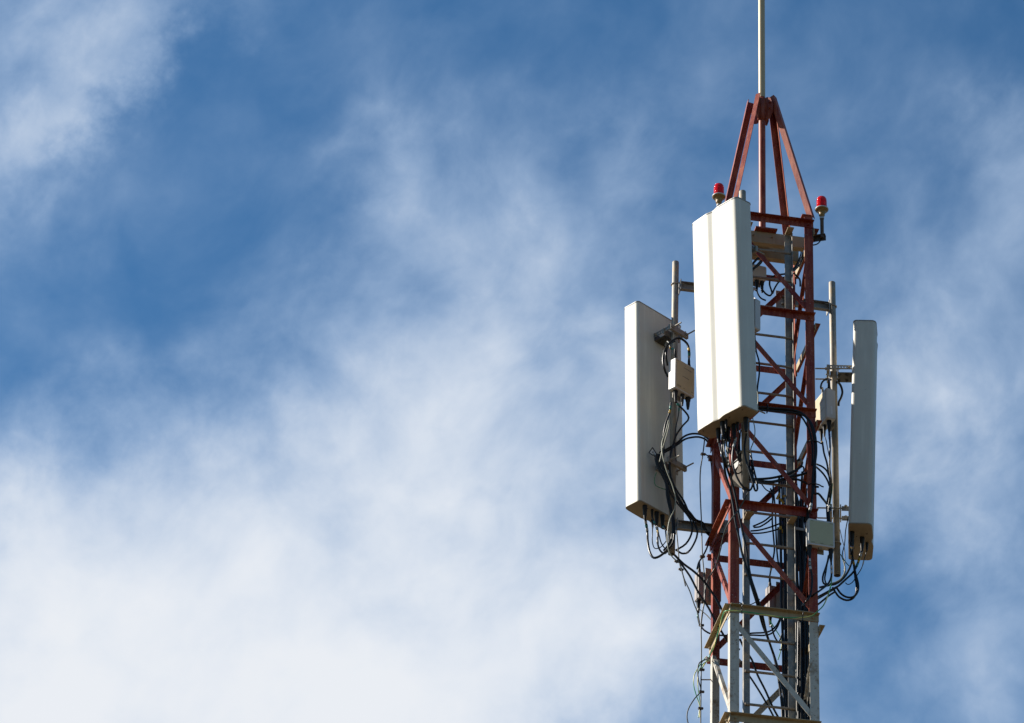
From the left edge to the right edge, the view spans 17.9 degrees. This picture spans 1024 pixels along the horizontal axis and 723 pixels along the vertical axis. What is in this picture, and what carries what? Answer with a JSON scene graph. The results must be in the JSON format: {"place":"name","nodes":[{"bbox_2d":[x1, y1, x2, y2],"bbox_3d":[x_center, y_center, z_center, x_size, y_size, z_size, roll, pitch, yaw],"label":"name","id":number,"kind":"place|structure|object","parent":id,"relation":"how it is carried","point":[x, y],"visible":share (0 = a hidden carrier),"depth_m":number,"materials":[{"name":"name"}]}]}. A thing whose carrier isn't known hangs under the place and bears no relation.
{"place":"outdoors","nodes":[
{"label":"outdoors","id":0,"kind":"place"},
{"bbox_2d":[0,0,1023,722],"label":"sky","id":1,"kind":"structure","parent":0,"point":[312,312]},
{"bbox_2d":[669,349,693,409],"bbox_3d":[1.495,0.162,28.765,0.250,0.552,0.109,29,-41,-35],"label":"equipment box","id":2,"kind":"object","parent":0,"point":[681,379],"visible":1,"depth_m":28.70,"materials":[{"name":"metal"}]},
{"bbox_2d":[662,337,690,376],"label":"cable","id":3,"kind":"object","parent":2,"relation":"attached to","point":[669,343],"visible":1,"depth_m":28.90,"materials":[{"name":"rubber"}]},
{"bbox_2d":[674,407,679,461],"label":"cable","id":4,"kind":"object","parent":2,"relation":"attached to","point":[675,432],"visible":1,"depth_m":28.55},
{"label":"ground","id":5,"kind":"structure","parent":0,"visible":0},
{"bbox_2d":[704,93,824,722],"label":"lattice tower","id":6,"kind":"structure","parent":5,"relation":"on","point":[767,109],"depth_m":28.01,"materials":[{"name":"metal"}]},
{"bbox_2d":[661,420,676,561],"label":"cable","id":7,"kind":"object","parent":6,"relation":"attached to","point":[673,490],"visible":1,"depth_m":28.15,"materials":[{"name":"rubber"}]},
{"bbox_2d":[665,341,674,365],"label":"cable","id":8,"kind":"object","parent":6,"relation":"attached to","point":[666,359],"visible":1,"depth_m":28.91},
{"bbox_2d":[662,402,692,550],"bbox_3d":[1.441,1.015,28.311,0.281,1.442,0.104,18,-36,-22],"label":"cable","id":9,"kind":"object","parent":6,"relation":"attached to","point":[678,504],"visible":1,"depth_m":28.20,"materials":[{"name":"rubber"}]},
{"bbox_2d":[676,530,685,585],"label":"cable","id":10,"kind":"object","parent":6,"relation":"hanging from","point":[678,552],"visible":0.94,"depth_m":27.90,"materials":[{"name":"rubber"}]},
{"bbox_2d":[658,454,709,533],"bbox_3d":[1.508,1.143,28.258,0.504,0.721,0.065,12,-34,-14],"label":"cable","id":11,"kind":"object","parent":6,"relation":"attached to","point":[683,507],"visible":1,"depth_m":28.20,"materials":[{"name":"rubber"}]},
{"bbox_2d":[660,456,708,535],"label":"cable","id":12,"kind":"object","parent":6,"relation":"attached to","point":[692,515],"visible":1,"depth_m":28.16,"materials":[{"name":"rubber"}]},
{"bbox_2d":[659,436,709,454],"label":"cable","id":13,"kind":"object","parent":6,"relation":"attached to","point":[684,439],"visible":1,"depth_m":28.60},
{"bbox_2d":[659,433,710,452],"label":"cable","id":14,"kind":"object","parent":6,"relation":"attached to","point":[679,440],"visible":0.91,"depth_m":28.57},
{"bbox_2d":[679,563,699,623],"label":"cable","id":15,"kind":"object","parent":6,"relation":"attached to","point":[690,593],"visible":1,"depth_m":27.58,"materials":[{"name":"rubber"}]},
{"bbox_2d":[667,260,727,555],"bbox_3d":[1.662,0.405,28.851,0.544,3.058,0.110,7,-33,-7],"label":"mounting pole","id":16,"kind":"object","parent":6,"relation":"attached to","point":[677,288],"visible":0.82,"depth_m":28.72,"materials":[{"name":"metal"}]},
{"bbox_2d":[624,301,694,530],"bbox_3d":[1.378,0.468,28.834,0.588,2.263,0.543,29,-43,-35],"label":"panel antenna","id":17,"kind":"object","parent":16,"relation":"attached to","point":[648,329],"visible":0.88,"depth_m":28.82,"materials":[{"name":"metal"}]},
{"bbox_2d":[652,518,664,547],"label":"cable","id":18,"kind":"object","parent":17,"relation":"attached to","point":[657,532],"visible":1,"depth_m":28.14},
{"bbox_2d":[652,527,665,548],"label":"cable","id":19,"kind":"object","parent":17,"relation":"attached to","point":[652,540],"visible":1,"depth_m":28.13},
{"bbox_2d":[644,454,674,558],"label":"cable","id":20,"kind":"object","parent":17,"relation":"attached to","point":[648,545],"visible":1,"depth_m":28.13,"materials":[{"name":"rubber"}]},
{"bbox_2d":[649,447,656,456],"bbox_3d":[1.238,0.797,28.471,0.083,0.104,0.010,7,-33,-7],"label":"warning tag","id":21,"kind":"object","parent":20,"relation":"attached to","point":[652,451],"visible":1,"depth_m":28.47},
{"bbox_2d":[656,525,667,553],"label":"cable","id":22,"kind":"object","parent":17,"relation":"attached to","point":[657,541],"visible":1,"depth_m":28.09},
{"bbox_2d":[659,422,669,461],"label":"cable","id":23,"kind":"object","parent":17,"relation":"attached to","point":[665,440],"visible":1,"depth_m":28.42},
{"bbox_2d":[662,525,666,542],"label":"cable","id":24,"kind":"object","parent":17,"relation":"attached to","point":[663,526],"visible":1,"depth_m":28.12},
{"bbox_2d":[669,402,697,553],"bbox_3d":[1.506,1.012,28.256,0.271,1.452,0.174,7,-33,-7],"label":"cable","id":25,"kind":"object","parent":17,"relation":"attached to","point":[671,478],"visible":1,"depth_m":28.31,"materials":[{"name":"rubber"}]},
{"bbox_2d":[654,454,673,546],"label":"cable","id":26,"kind":"object","parent":16,"relation":"attached to","point":[666,498],"visible":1,"depth_m":28.18,"materials":[{"name":"rubber"}]},
{"bbox_2d":[686,659,709,722],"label":"wire","id":27,"kind":"object","parent":6,"relation":"attached to","point":[700,688],"visible":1,"depth_m":27.07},
{"bbox_2d":[693,656,706,717],"bbox_3d":[1.591,2.709,27.158,0.058,0.647,0.188,-22,-40,33],"label":"earth wire","id":28,"kind":"object","parent":6,"relation":"attached to","point":[694,687],"visible":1,"depth_m":27.09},
{"bbox_2d":[674,554,726,619],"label":"cable","id":29,"kind":"object","parent":6,"relation":"attached to","point":[699,576],"visible":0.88,"depth_m":27.55,"materials":[{"name":"rubber"}]},
{"bbox_2d":[696,541,709,569],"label":"cable","id":30,"kind":"object","parent":6,"relation":"attached to","point":[697,567],"visible":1,"depth_m":27.96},
{"bbox_2d":[697,660,709,717],"bbox_3d":[1.612,2.730,27.166,0.035,0.605,0.173,-22,-40,33],"label":"earth wire","id":31,"kind":"object","parent":6,"relation":"attached to","point":[697,684],"visible":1,"depth_m":27.12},
{"bbox_2d":[694,564,720,611],"bbox_3d":[1.691,1.952,27.948,0.220,0.507,0.108,13,-34,-15],"label":"equipment box","id":32,"kind":"object","parent":6,"relation":"attached to","point":[699,583],"visible":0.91,"depth_m":27.90,"materials":[{"name":"grey metal"}]},
{"bbox_2d":[678,560,739,649],"bbox_3d":[1.657,2.049,27.325,0.541,0.798,0.020,7,-33,-7],"label":"cable","id":33,"kind":"object","parent":6,"relation":"attached to","point":[702,598],"visible":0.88,"depth_m":27.34,"materials":[{"name":"rubber"}]},
{"bbox_2d":[706,454,711,488],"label":"cable","id":34,"kind":"object","parent":6,"relation":"attached to","point":[711,469],"visible":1,"depth_m":28.47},
{"bbox_2d":[712,183,725,205],"bbox_3d":[1.875,-1.385,29.065,0.187,0.469,0.122,24,-39,-30],"label":"warning light","id":35,"kind":"object","parent":6,"relation":"attached to","point":[718,196],"visible":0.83,"depth_m":29.08,"materials":[{"name":"red"}]},
{"bbox_2d":[700,493,748,626],"bbox_3d":[1.778,1.667,27.372,0.147,0.978,0.693,14,-35,-18],"label":"wire","id":36,"kind":"object","parent":6,"relation":"attached to","point":[718,556],"visible":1,"depth_m":27.43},
{"bbox_2d":[702,618,780,635],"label":"cable","id":37,"kind":"object","parent":6,"relation":"attached to","point":[773,628],"visible":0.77,"depth_m":27.58,"materials":[{"name":"rubber"}]},
{"bbox_2d":[734,190,749,489],"bbox_3d":[1.985,-0.172,28.200,0.125,3.072,0.281,7,-33,-7],"label":"mounting pole","id":38,"kind":"object","parent":6,"relation":"attached to","point":[740,455],"visible":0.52,"depth_m":27.48,"materials":[{"name":"metal"}]},
{"bbox_2d":[692,197,764,442],"bbox_3d":[1.958,-0.278,28.088,0.546,2.262,0.596,24,-38,-33],"label":"panel antenna","id":39,"kind":"object","parent":38,"relation":"attached to","point":[724,249],"visible":1,"depth_m":27.88,"materials":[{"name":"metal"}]},
{"bbox_2d":[721,435,722,453],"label":"cable","id":40,"kind":"object","parent":39,"relation":"attached to","point":[722,443],"visible":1,"depth_m":27.48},
{"bbox_2d":[725,429,728,466],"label":"cable","id":41,"kind":"object","parent":39,"relation":"attached to","point":[727,450],"visible":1,"depth_m":27.50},
{"bbox_2d":[727,437,730,465],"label":"cable","id":42,"kind":"object","parent":39,"relation":"attached to","point":[728,450],"visible":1,"depth_m":27.54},
{"bbox_2d":[725,437,734,497],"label":"cable","id":43,"kind":"object","parent":39,"relation":"attached to","point":[730,469],"visible":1,"depth_m":27.46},
{"bbox_2d":[731,431,739,466],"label":"cable","id":44,"kind":"object","parent":39,"relation":"attached to","point":[738,445],"visible":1,"depth_m":27.53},
{"bbox_2d":[731,437,752,490],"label":"cable","id":45,"kind":"object","parent":39,"relation":"attached to","point":[735,473],"visible":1,"depth_m":27.31,"materials":[{"name":"rubber"}]},
{"bbox_2d":[743,431,757,491],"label":"cable","id":46,"kind":"object","parent":39,"relation":"hanging from","point":[752,481],"visible":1,"depth_m":27.35,"materials":[{"name":"rubber"}]},
{"bbox_2d":[718,443,783,716],"bbox_3d":[1.882,1.767,27.300,0.440,2.771,0.907,-16,-37,26],"label":"cable","id":47,"kind":"object","parent":39,"relation":"attached to","point":[745,564],"visible":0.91,"depth_m":27.15,"materials":[{"name":"rubber"}]},
{"bbox_2d":[750,418,754,456],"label":"cable","id":48,"kind":"object","parent":39,"relation":"attached to","point":[754,437],"visible":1,"depth_m":27.57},
{"bbox_2d":[723,441,786,716],"bbox_3d":[1.908,1.751,27.311,0.429,2.785,0.948,-15,-37,26],"label":"cable","id":49,"kind":"object","parent":39,"relation":"attached to","point":[752,582],"visible":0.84,"depth_m":27.14,"materials":[{"name":"rubber"}]},
{"bbox_2d":[739,658,773,715],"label":"cable","id":50,"kind":"object","parent":6,"relation":"attached to","point":[762,696],"visible":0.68,"depth_m":27.11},
{"bbox_2d":[754,298,759,332],"bbox_3d":[2.094,-0.406,28.365,0.122,0.557,0.100,29,-41,-35],"label":"equipment box","id":51,"kind":"object","parent":6,"relation":"attached to","point":[757,314],"visible":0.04,"depth_m":28.34,"materials":[{"name":"metal"}]},
{"bbox_2d":[755,335,759,400],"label":"cable","id":52,"kind":"object","parent":6,"relation":"attached to","point":[759,365],"visible":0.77,"depth_m":28.16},
{"bbox_2d":[739,638,777,715],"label":"cable","id":53,"kind":"object","parent":6,"relation":"attached to","point":[762,684],"visible":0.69,"depth_m":27.13,"materials":[{"name":"rubber"}]},
{"bbox_2d":[752,264,765,292],"bbox_3d":[2.234,-0.757,29.593,0.150,0.298,0.092,13,-34,-15],"label":"equipment box","id":54,"kind":"object","parent":6,"relation":"attached to","point":[759,271],"visible":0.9,"depth_m":29.57,"materials":[{"name":"metal"}]},
{"bbox_2d":[761,287,774,296],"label":"cable","id":55,"kind":"object","parent":54,"relation":"attached to","point":[764,292],"visible":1,"depth_m":29.51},
{"bbox_2d":[758,0,765,226],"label":"mast","id":56,"kind":"object","parent":6,"relation":"on","point":[761,73],"visible":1,"depth_m":30.16,"materials":[{"name":"grey metal"}]},
{"bbox_2d":[753,517,772,527],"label":"cable","id":57,"kind":"object","parent":6,"relation":"attached to","point":[770,519],"visible":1,"depth_m":28.09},
{"bbox_2d":[753,513,773,526],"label":"cable","id":58,"kind":"object","parent":6,"relation":"attached to","point":[766,519],"visible":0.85,"depth_m":28.08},
{"bbox_2d":[750,523,778,531],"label":"cable","id":59,"kind":"object","parent":6,"relation":"attached to","point":[764,528],"visible":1,"depth_m":28.11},
{"bbox_2d":[750,620,780,635],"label":"cable","id":60,"kind":"object","parent":6,"relation":"attached to","point":[775,629],"visible":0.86,"depth_m":27.64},
{"bbox_2d":[752,528,778,533],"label":"cable","id":61,"kind":"object","parent":6,"relation":"attached to","point":[765,532],"visible":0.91,"depth_m":28.10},
{"bbox_2d":[702,576,832,667],"bbox_3d":[2.049,2.080,27.071,1.124,0.765,0.590,-11,-35,21],"label":"earth wire","id":62,"kind":"object","parent":6,"relation":"attached to","point":[763,614],"visible":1,"depth_m":26.93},
{"bbox_2d":[742,222,796,722],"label":"ladder","id":63,"kind":"object","parent":6,"relation":"attached to","point":[790,547],"visible":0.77,"depth_m":27.52,"materials":[{"name":"metal"}]},
{"bbox_2d":[752,257,762,270],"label":"cable","id":64,"kind":"object","parent":63,"relation":"attached to","point":[755,260],"visible":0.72,"depth_m":29.00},
{"bbox_2d":[761,483,785,492],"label":"cable","id":65,"kind":"object","parent":63,"relation":"attached to","point":[771,491],"visible":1,"depth_m":27.79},
{"bbox_2d":[769,488,774,575],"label":"cable","id":66,"kind":"object","parent":6,"relation":"attached to","point":[772,534],"visible":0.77,"depth_m":28.17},
{"bbox_2d":[765,578,783,624],"bbox_3d":[2.303,2.075,27.991,0.220,0.507,0.108,13,-34,-15],"label":"equipment box","id":67,"kind":"object","parent":6,"relation":"attached to","point":[774,601],"visible":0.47,"depth_m":27.95,"materials":[{"name":"grey metal"}]},
{"bbox_2d":[769,620,781,659],"bbox_3d":[2.253,2.378,27.738,0.112,0.376,0.009,7,-33,-7],"label":"earth wire","id":68,"kind":"object","parent":67,"relation":"attached to","point":[781,640],"visible":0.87,"depth_m":27.73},
{"bbox_2d":[769,618,783,640],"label":"cable","id":69,"kind":"object","parent":67,"relation":"hanging from","point":[771,626],"visible":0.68,"depth_m":27.69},
{"bbox_2d":[749,459,802,479],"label":"cable","id":70,"kind":"object","parent":6,"relation":"attached to","point":[788,473],"visible":0.91,"depth_m":27.75,"materials":[{"name":"rubber"}]},
{"bbox_2d":[772,486,779,565],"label":"cable","id":71,"kind":"object","parent":6,"relation":"attached to","point":[776,530],"visible":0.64,"depth_m":28.16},
{"bbox_2d":[769,273,784,292],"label":"cable","id":72,"kind":"object","parent":6,"relation":"attached to","point":[770,281],"visible":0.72,"depth_m":29.58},
{"bbox_2d":[749,471,806,481],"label":"cable","id":73,"kind":"object","parent":6,"relation":"attached to","point":[797,475],"visible":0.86,"depth_m":27.71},
{"bbox_2d":[778,478,784,716],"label":"cable","id":74,"kind":"object","parent":6,"relation":"attached to","point":[781,593],"visible":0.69,"depth_m":27.60,"materials":[{"name":"rubber"}]},
{"bbox_2d":[781,514,784,651],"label":"cable","id":75,"kind":"object","parent":6,"relation":"attached to","point":[782,533],"visible":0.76,"depth_m":28.04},
{"bbox_2d":[781,477,785,698],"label":"cable","id":76,"kind":"object","parent":6,"relation":"attached to","point":[784,581],"visible":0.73,"depth_m":27.69,"materials":[{"name":"rubber"}]},
{"bbox_2d":[783,481,787,716],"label":"cable","id":77,"kind":"object","parent":6,"relation":"attached to","point":[786,603],"visible":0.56,"depth_m":27.52,"materials":[{"name":"rubber"}]},
{"bbox_2d":[758,408,813,465],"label":"cable","id":78,"kind":"object","parent":6,"relation":"attached to","point":[803,419],"visible":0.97,"depth_m":27.88,"materials":[{"name":"rubber"}]},
{"bbox_2d":[785,480,786,523],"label":"cable","id":79,"kind":"object","parent":6,"relation":"attached to","point":[786,499],"visible":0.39,"depth_m":28.21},
{"bbox_2d":[754,478,818,487],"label":"cable","id":80,"kind":"object","parent":6,"relation":"attached to","point":[781,480],"visible":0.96,"depth_m":27.68,"materials":[{"name":"rubber"}]},
{"bbox_2d":[758,406,815,512],"bbox_3d":[2.340,0.839,27.718,0.522,1.021,0.072,7,-33,-7],"label":"cable","id":81,"kind":"object","parent":6,"relation":"attached to","point":[814,458],"visible":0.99,"depth_m":27.83,"materials":[{"name":"rubber"}]},
{"bbox_2d":[759,409,831,512],"bbox_3d":[2.424,0.837,27.734,0.685,0.936,0.136,14,-35,-17],"label":"cable","id":82,"kind":"object","parent":6,"relation":"attached to","point":[816,493],"visible":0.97,"depth_m":27.83,"materials":[{"name":"rubber"}]},
{"bbox_2d":[795,491,799,519],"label":"cable","id":83,"kind":"object","parent":6,"relation":"attached to","point":[797,503],"visible":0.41,"depth_m":27.87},
{"bbox_2d":[796,530,799,718],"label":"cable","id":84,"kind":"object","parent":6,"relation":"attached to","point":[798,649],"visible":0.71,"depth_m":27.31,"materials":[{"name":"rubber"}]},
{"bbox_2d":[796,500,802,718],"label":"cable","id":85,"kind":"object","parent":6,"relation":"attached to","point":[800,621],"visible":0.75,"depth_m":27.44,"materials":[{"name":"rubber"}]},
{"bbox_2d":[800,522,803,718],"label":"cable","id":86,"kind":"object","parent":6,"relation":"attached to","point":[802,632],"visible":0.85,"depth_m":27.28,"materials":[{"name":"rubber"}]},
{"bbox_2d":[800,471,805,718],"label":"cable","id":87,"kind":"object","parent":6,"relation":"attached to","point":[803,578],"visible":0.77,"depth_m":27.59,"materials":[{"name":"rubber"}]},
{"bbox_2d":[802,505,807,719],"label":"cable","id":88,"kind":"object","parent":6,"relation":"attached to","point":[806,610],"visible":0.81,"depth_m":27.36,"materials":[{"name":"rubber"}]},
{"bbox_2d":[804,488,809,719],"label":"cable","id":89,"kind":"object","parent":6,"relation":"attached to","point":[805,504],"visible":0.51,"depth_m":27.55,"materials":[{"name":"rubber"}]},
{"bbox_2d":[776,281,840,576],"bbox_3d":[2.637,0.535,28.961,0.575,3.073,0.110,7,-33,-7],"label":"mounting pole","id":90,"kind":"object","parent":6,"relation":"attached to","point":[830,306],"visible":0.78,"depth_m":28.99,"materials":[{"name":"metal"}]},
{"bbox_2d":[815,379,835,439],"bbox_3d":[2.804,0.435,28.975,0.114,0.552,0.252,13,-34,-15],"label":"equipment box","id":91,"kind":"object","parent":90,"relation":"attached to","point":[825,406],"visible":0.98,"depth_m":28.89,"materials":[{"name":"metal"}]},
{"bbox_2d":[820,440,830,517],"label":"cable","id":92,"kind":"object","parent":91,"relation":"attached to","point":[828,476],"visible":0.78,"depth_m":28.55,"materials":[{"name":"rubber"}]},
{"bbox_2d":[820,378,831,388],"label":"cable","id":93,"kind":"object","parent":91,"relation":"attached to","point":[821,387],"visible":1,"depth_m":29.09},
{"bbox_2d":[828,432,831,510],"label":"cable","id":94,"kind":"object","parent":91,"relation":"attached to","point":[829,435],"visible":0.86,"depth_m":28.65,"materials":[{"name":"rubber"}]},
{"bbox_2d":[830,556,845,583],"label":"cable","id":95,"kind":"object","parent":90,"relation":"attached to","point":[844,571],"visible":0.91,"depth_m":28.09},
{"bbox_2d":[836,381,842,405],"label":"cable","id":96,"kind":"object","parent":90,"relation":"attached to","point":[841,387],"visible":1,"depth_m":29.18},
{"bbox_2d":[815,320,877,559],"bbox_3d":[2.952,0.742,28.857,0.554,2.251,0.646,1,-33,7],"label":"panel antenna","id":97,"kind":"object","parent":90,"relation":"attached to","point":[861,377],"visible":0.97,"depth_m":28.55,"materials":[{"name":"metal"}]},
{"bbox_2d":[819,546,852,588],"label":"cable","id":98,"kind":"object","parent":97,"relation":"attached to","point":[845,575],"visible":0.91,"depth_m":28.11,"materials":[{"name":"rubber"}]},
{"bbox_2d":[818,550,862,598],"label":"cable","id":99,"kind":"object","parent":97,"relation":"attached to","point":[856,566],"visible":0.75,"depth_m":28.14,"materials":[{"name":"rubber"}]},
{"bbox_2d":[837,518,847,580],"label":"cable","id":100,"kind":"object","parent":97,"relation":"attached to","point":[845,539],"visible":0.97,"depth_m":28.37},
{"bbox_2d":[832,568,856,600],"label":"cable","id":101,"kind":"object","parent":97,"relation":"hanging from","point":[841,598],"visible":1,"depth_m":28.01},
{"bbox_2d":[836,554,858,597],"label":"cable","id":102,"kind":"object","parent":97,"relation":"attached to","point":[857,580],"visible":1,"depth_m":28.05,"materials":[{"name":"rubber"}]},
{"bbox_2d":[845,551,866,584],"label":"cable","id":103,"kind":"object","parent":97,"relation":"attached to","point":[859,571],"visible":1,"depth_m":28.18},
{"bbox_2d":[806,511,834,561],"bbox_3d":[2.595,1.468,27.409,0.238,0.487,0.099,10,-33,-11],"label":"equipment box","id":104,"kind":"object","parent":6,"relation":"attached to","point":[820,536],"visible":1,"depth_m":27.36,"materials":[{"name":"metal"}]},
{"bbox_2d":[801,558,812,606],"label":"cable","id":105,"kind":"object","parent":104,"relation":"attached to","point":[809,596],"visible":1,"depth_m":27.11,"materials":[{"name":"rubber"}]},
{"bbox_2d":[802,561,832,603],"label":"cable","id":106,"kind":"object","parent":104,"relation":"attached to","point":[829,581],"visible":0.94,"depth_m":27.22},
{"bbox_2d":[812,196,828,241],"bbox_3d":[2.779,-1.289,29.223,0.142,0.469,0.122,-7,-34,15],"label":"warning light","id":107,"kind":"object","parent":6,"relation":"attached to","point":[821,209],"visible":1,"depth_m":29.22,"materials":[{"name":"red"}]},
{"bbox_2d":[816,466,829,485],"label":"cable","id":108,"kind":"object","parent":6,"relation":"attached to","point":[824,475],"visible":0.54,"depth_m":28.34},
{"bbox_2d":[816,463,829,475],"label":"cable","id":109,"kind":"object","parent":6,"relation":"attached to","point":[824,468],"visible":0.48,"depth_m":28.36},
{"bbox_2d":[818,591,835,604],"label":"cable","id":110,"kind":"object","parent":6,"relation":"attached to","point":[821,601],"visible":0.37,"depth_m":27.87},
{"bbox_2d":[822,554,833,585],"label":"cable","id":111,"kind":"object","parent":6,"relation":"attached to","point":[825,568],"visible":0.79,"depth_m":27.91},
{"bbox_2d":[818,584,839,597],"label":"cable","id":112,"kind":"object","parent":6,"relation":"attached to","point":[833,588],"visible":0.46,"depth_m":27.94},
{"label":"hook","id":113,"kind":"object","parent":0,"visible":0},
{"bbox_2d":[699,436,705,722],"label":"wire","id":114,"kind":"object","parent":113,"relation":"attached to","point":[703,572],"visible":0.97,"depth_m":27.73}
]}

